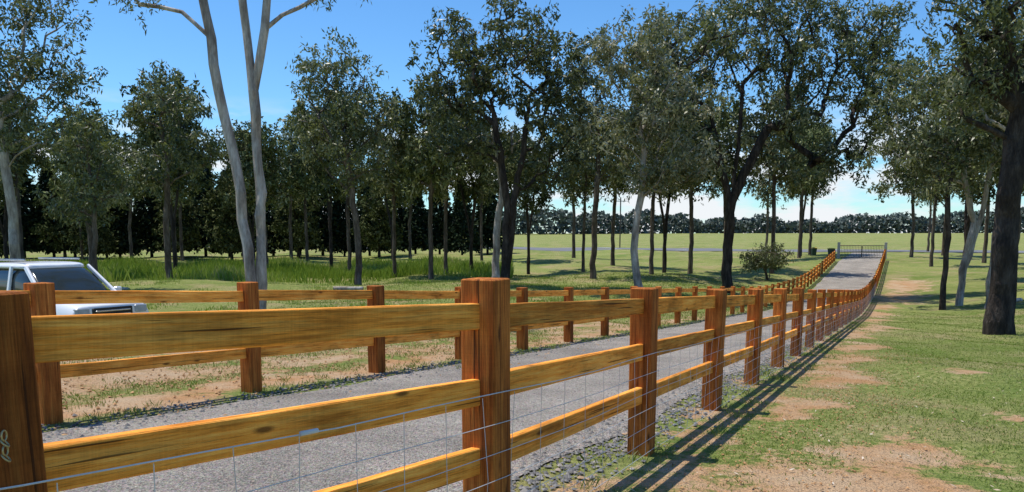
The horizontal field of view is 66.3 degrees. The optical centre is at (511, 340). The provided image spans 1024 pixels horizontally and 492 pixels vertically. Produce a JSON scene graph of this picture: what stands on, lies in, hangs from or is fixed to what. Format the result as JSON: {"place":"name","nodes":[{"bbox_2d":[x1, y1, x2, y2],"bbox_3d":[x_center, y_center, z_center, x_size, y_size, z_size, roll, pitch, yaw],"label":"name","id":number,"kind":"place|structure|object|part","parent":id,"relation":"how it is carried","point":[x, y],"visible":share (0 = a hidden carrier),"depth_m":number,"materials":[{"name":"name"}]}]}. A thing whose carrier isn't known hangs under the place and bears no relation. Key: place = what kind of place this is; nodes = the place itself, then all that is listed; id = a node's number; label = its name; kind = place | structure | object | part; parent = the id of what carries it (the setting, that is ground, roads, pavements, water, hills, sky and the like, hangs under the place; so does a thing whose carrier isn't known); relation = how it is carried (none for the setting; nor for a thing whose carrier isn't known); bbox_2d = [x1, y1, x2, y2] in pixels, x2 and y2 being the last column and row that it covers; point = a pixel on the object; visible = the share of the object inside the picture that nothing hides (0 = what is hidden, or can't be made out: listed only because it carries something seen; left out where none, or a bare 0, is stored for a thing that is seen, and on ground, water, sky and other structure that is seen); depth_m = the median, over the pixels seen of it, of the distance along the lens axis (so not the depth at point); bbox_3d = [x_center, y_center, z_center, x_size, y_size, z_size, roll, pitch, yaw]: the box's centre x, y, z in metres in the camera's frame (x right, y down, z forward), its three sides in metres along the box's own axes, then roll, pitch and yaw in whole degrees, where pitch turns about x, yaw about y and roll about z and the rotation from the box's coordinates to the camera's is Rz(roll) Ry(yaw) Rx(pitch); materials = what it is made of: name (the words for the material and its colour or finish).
{"place":"outdoors","nodes":[
{"label":"outdoors","id":0,"kind":"place"},
{"bbox_2d":[42,253,881,491],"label":"gravel driveway","id":1,"kind":"structure","parent":0,"point":[848,272],"depth_m":6.55,"materials":[{"name":"grey gravel"}]},
{"bbox_2d":[41,313,861,491],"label":"gravel stones on driveway edge","id":2,"kind":"object","parent":1,"relation":"on","point":[566,479],"visible":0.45,"depth_m":6.91,"materials":[{"name":"grey gravel"}]},
{"bbox_2d":[0,233,1023,491],"bbox_3d":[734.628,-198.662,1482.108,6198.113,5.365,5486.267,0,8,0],"label":"ground","id":3,"kind":"structure","parent":0,"point":[908,285],"depth_m":10.71,"materials":[{"name":"green plant"}]},
{"bbox_2d":[0,0,108,261],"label":"gum tree","id":4,"kind":"object","parent":3,"relation":"on","point":[34,62],"visible":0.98,"depth_m":40.80,"materials":[{"name":"green plant"}]},
{"bbox_2d":[0,257,148,314],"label":"parked suv car","id":5,"kind":"object","parent":3,"relation":"on","point":[68,276],"visible":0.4,"depth_m":18.01,"materials":[{"name":"white paint"}]},
{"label":"windows","id":6,"kind":"part","parent":5,"relation":"part of","materials":[{"name":"black glass"}]},
{"bbox_2d":[30,104,145,278],"bbox_3d":[-21.013,-6.910,39.252,5.652,9.635,4.633,0,8,0],"label":"gum tree","id":7,"kind":"object","parent":3,"relation":"on","point":[90,193],"visible":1,"depth_m":38.82,"materials":[{"name":"green plant"}]},
{"bbox_2d":[102,60,228,279],"bbox_3d":[-23.871,-11.674,54.086,8.179,15.583,7.011,-6,9,-36],"label":"gum tree","id":8,"kind":"object","parent":3,"relation":"on","point":[182,142],"visible":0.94,"depth_m":53.41,"materials":[{"name":"green plant"}]},
{"bbox_2d":[109,0,371,308],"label":"gum tree","id":9,"kind":"object","parent":3,"relation":"on","point":[256,271],"visible":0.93,"depth_m":23.49,"materials":[{"name":"grey plant"}]},
{"bbox_2d":[0,153,503,258],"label":"pine windbreak","id":10,"kind":"object","parent":3,"relation":"on","point":[143,222],"visible":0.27,"depth_m":110.72,"materials":[{"name":"green plant"}]},
{"bbox_2d":[0,254,514,284],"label":"tall meadow grass","id":11,"kind":"structure","parent":3,"relation":"on","point":[116,269],"depth_m":61.54,"materials":[{"name":"green plant"}]},
{"bbox_2d":[276,26,403,284],"bbox_3d":[-11.222,-11.872,51.572,8.677,17.176,7.006,0,8,0],"label":"gum tree","id":12,"kind":"object","parent":3,"relation":"on","point":[354,124],"visible":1,"depth_m":50.94,"materials":[{"name":"green plant"}]},
{"bbox_2d":[333,286,362,289],"bbox_3d":[-9.403,-2.998,45.018,1.700,0.271,0.319,-2,8,-11],"label":"fallen log","id":13,"kind":"object","parent":3,"relation":"on","point":[346,288],"visible":0.76,"depth_m":44.93,"materials":[{"name":"grey wood"}]},
{"bbox_2d":[49,332,690,434],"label":"dirt clods","id":14,"kind":"object","parent":3,"relation":"on","point":[132,392],"visible":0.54,"depth_m":10.33,"materials":[{"name":"brown soil"}]},
{"bbox_2d":[103,273,700,312],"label":"rough grass clumps","id":15,"kind":"object","parent":3,"relation":"on","point":[318,287],"visible":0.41,"depth_m":47.22,"materials":[{"name":"green plant"}]},
{"bbox_2d":[2,250,835,424],"bbox_3d":[14.142,-3.576,42.932,0.198,4.168,91.055,4,9,26],"label":"timber rail fence","id":16,"kind":"object","parent":3,"relation":"on","point":[45,298],"visible":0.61,"depth_m":8.65,"materials":[{"name":"orange wood"}]},
{"bbox_2d":[45,271,804,425],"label":"verge grass","id":17,"kind":"structure","parent":3,"relation":"on","point":[446,346],"depth_m":20.52,"materials":[{"name":"plant"}]},
{"bbox_2d":[0,249,885,491],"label":"timber rail fence","id":18,"kind":"object","parent":3,"relation":"on","point":[484,315],"visible":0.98,"depth_m":3.04,"materials":[{"name":"orange wood"}]},
{"bbox_2d":[0,430,10,461],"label":"gate chain","id":19,"kind":"object","parent":18,"relation":"attached to","point":[7,446],"visible":1,"depth_m":1.75,"materials":[{"name":"grey metal"}]},
{"bbox_2d":[84,314,863,491],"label":"grass tufts","id":20,"kind":"object","parent":3,"relation":"on","point":[633,458],"visible":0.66,"depth_m":8.92,"materials":[{"name":"green plant"}]},
{"bbox_2d":[462,111,538,277],"bbox_3d":[-0.587,-8.681,48.955,4.898,10.988,5.743,0,8,0],"label":"pale gum tree","id":21,"kind":"object","parent":3,"relation":"on","point":[510,153],"visible":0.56,"depth_m":48.65,"materials":[{"name":"green plant"}]},
{"bbox_2d":[402,0,611,278],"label":"gum tree","id":22,"kind":"object","parent":3,"relation":"on","point":[477,82],"visible":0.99,"depth_m":46.10,"materials":[{"name":"green plant"}]},
{"bbox_2d":[0,44,1023,278],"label":"background trees","id":23,"kind":"object","parent":3,"relation":"on","point":[410,178],"visible":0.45,"depth_m":70.87,"materials":[{"name":"green plant"}]},
{"bbox_2d":[24,207,1023,234],"bbox_3d":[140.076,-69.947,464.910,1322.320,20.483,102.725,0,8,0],"label":"distant treeline","id":24,"kind":"object","parent":3,"relation":"on","point":[898,221],"visible":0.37,"depth_m":487.57,"materials":[{"name":"green plant"}]},
{"bbox_2d":[539,24,640,278],"bbox_3d":[6.149,-13.826,59.014,8.212,18.856,7.446,1,8,9],"label":"gum tree","id":25,"kind":"object","parent":3,"relation":"on","point":[591,80],"visible":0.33,"depth_m":58.21,"materials":[{"name":"green plant"}]},
{"bbox_2d":[619,197,620,247],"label":"power pole","id":26,"kind":"object","parent":3,"relation":"on","point":[620,225],"visible":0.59,"depth_m":148.36,"materials":[{"name":"brown wood"}]},
{"bbox_2d":[572,2,733,286],"bbox_3d":[8.053,-10.705,44.778,9.202,16.728,6.751,2,8,13],"label":"leaning gum tree","id":27,"kind":"object","parent":3,"relation":"on","point":[655,110],"visible":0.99,"depth_m":44.18,"materials":[{"name":"green plant"}]},
{"bbox_2d":[737,241,794,279],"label":"shrub","id":28,"kind":"object","parent":3,"relation":"on","point":[774,259],"visible":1,"depth_m":65.15,"materials":[{"name":"green plant"}]},
{"bbox_2d":[620,0,933,292],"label":"gum tree","id":29,"kind":"object","parent":3,"relation":"on","point":[726,42],"visible":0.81,"depth_m":50.17,"materials":[{"name":"green plant"}]},
{"bbox_2d":[578,349,1020,491],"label":"dirt clods","id":30,"kind":"object","parent":3,"relation":"on","point":[806,484],"visible":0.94,"depth_m":6.96,"materials":[{"name":"brown soil"}]},
{"bbox_2d":[810,247,816,255],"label":"wheelie bin","id":31,"kind":"object","parent":3,"relation":"on","point":[813,250],"visible":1,"depth_m":94.82,"materials":[{"name":"plastic"}]},
{"bbox_2d":[617,328,1022,491],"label":"fallen leaves","id":32,"kind":"object","parent":3,"relation":"on","point":[852,429],"visible":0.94,"depth_m":6.49,"materials":[{"name":"brown plant"}]},
{"bbox_2d":[827,248,834,256],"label":"wheelie bin","id":33,"kind":"object","parent":3,"relation":"on","point":[830,250],"visible":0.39,"depth_m":91.20,"materials":[{"name":"plastic"}]},
{"bbox_2d":[837,242,887,258],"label":"metal driveway gate","id":34,"kind":"structure","parent":3,"relation":"on","point":[850,252],"depth_m":86.80,"materials":[{"name":"metal"}]},
{"bbox_2d":[854,12,1023,305],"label":"gum tree","id":35,"kind":"object","parent":3,"relation":"on","point":[893,145],"visible":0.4,"depth_m":41.72,"materials":[{"name":"green plant"}]},
{"bbox_2d":[902,68,998,309],"bbox_3d":[22.342,-7.588,40.151,4.314,12.725,4.539,4,9,26],"label":"gum tree","id":36,"kind":"object","parent":3,"relation":"on","point":[951,171],"visible":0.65,"depth_m":39.92,"materials":[{"name":"green plant"}]},
{"bbox_2d":[900,0,1023,334],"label":"gum tree","id":37,"kind":"object","parent":3,"relation":"on","point":[999,317],"visible":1,"depth_m":21.82,"materials":[{"name":"green plant"}]},
{"bbox_2d":[954,43,1023,308],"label":"pale gum tree","id":38,"kind":"object","parent":3,"relation":"on","point":[1005,114],"visible":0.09,"depth_m":39.60,"materials":[{"name":"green plant"}]},
{"bbox_2d":[0,0,1023,232],"label":"sky","id":39,"kind":"structure","parent":0,"point":[383,30],"materials":[{"name":"blue"}]},
{"bbox_2d":[442,247,1023,252],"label":"sealed road","id":40,"kind":"structure","parent":0,"point":[677,249],"depth_m":125.11,"materials":[{"name":"grey asphalt"}]}
]}

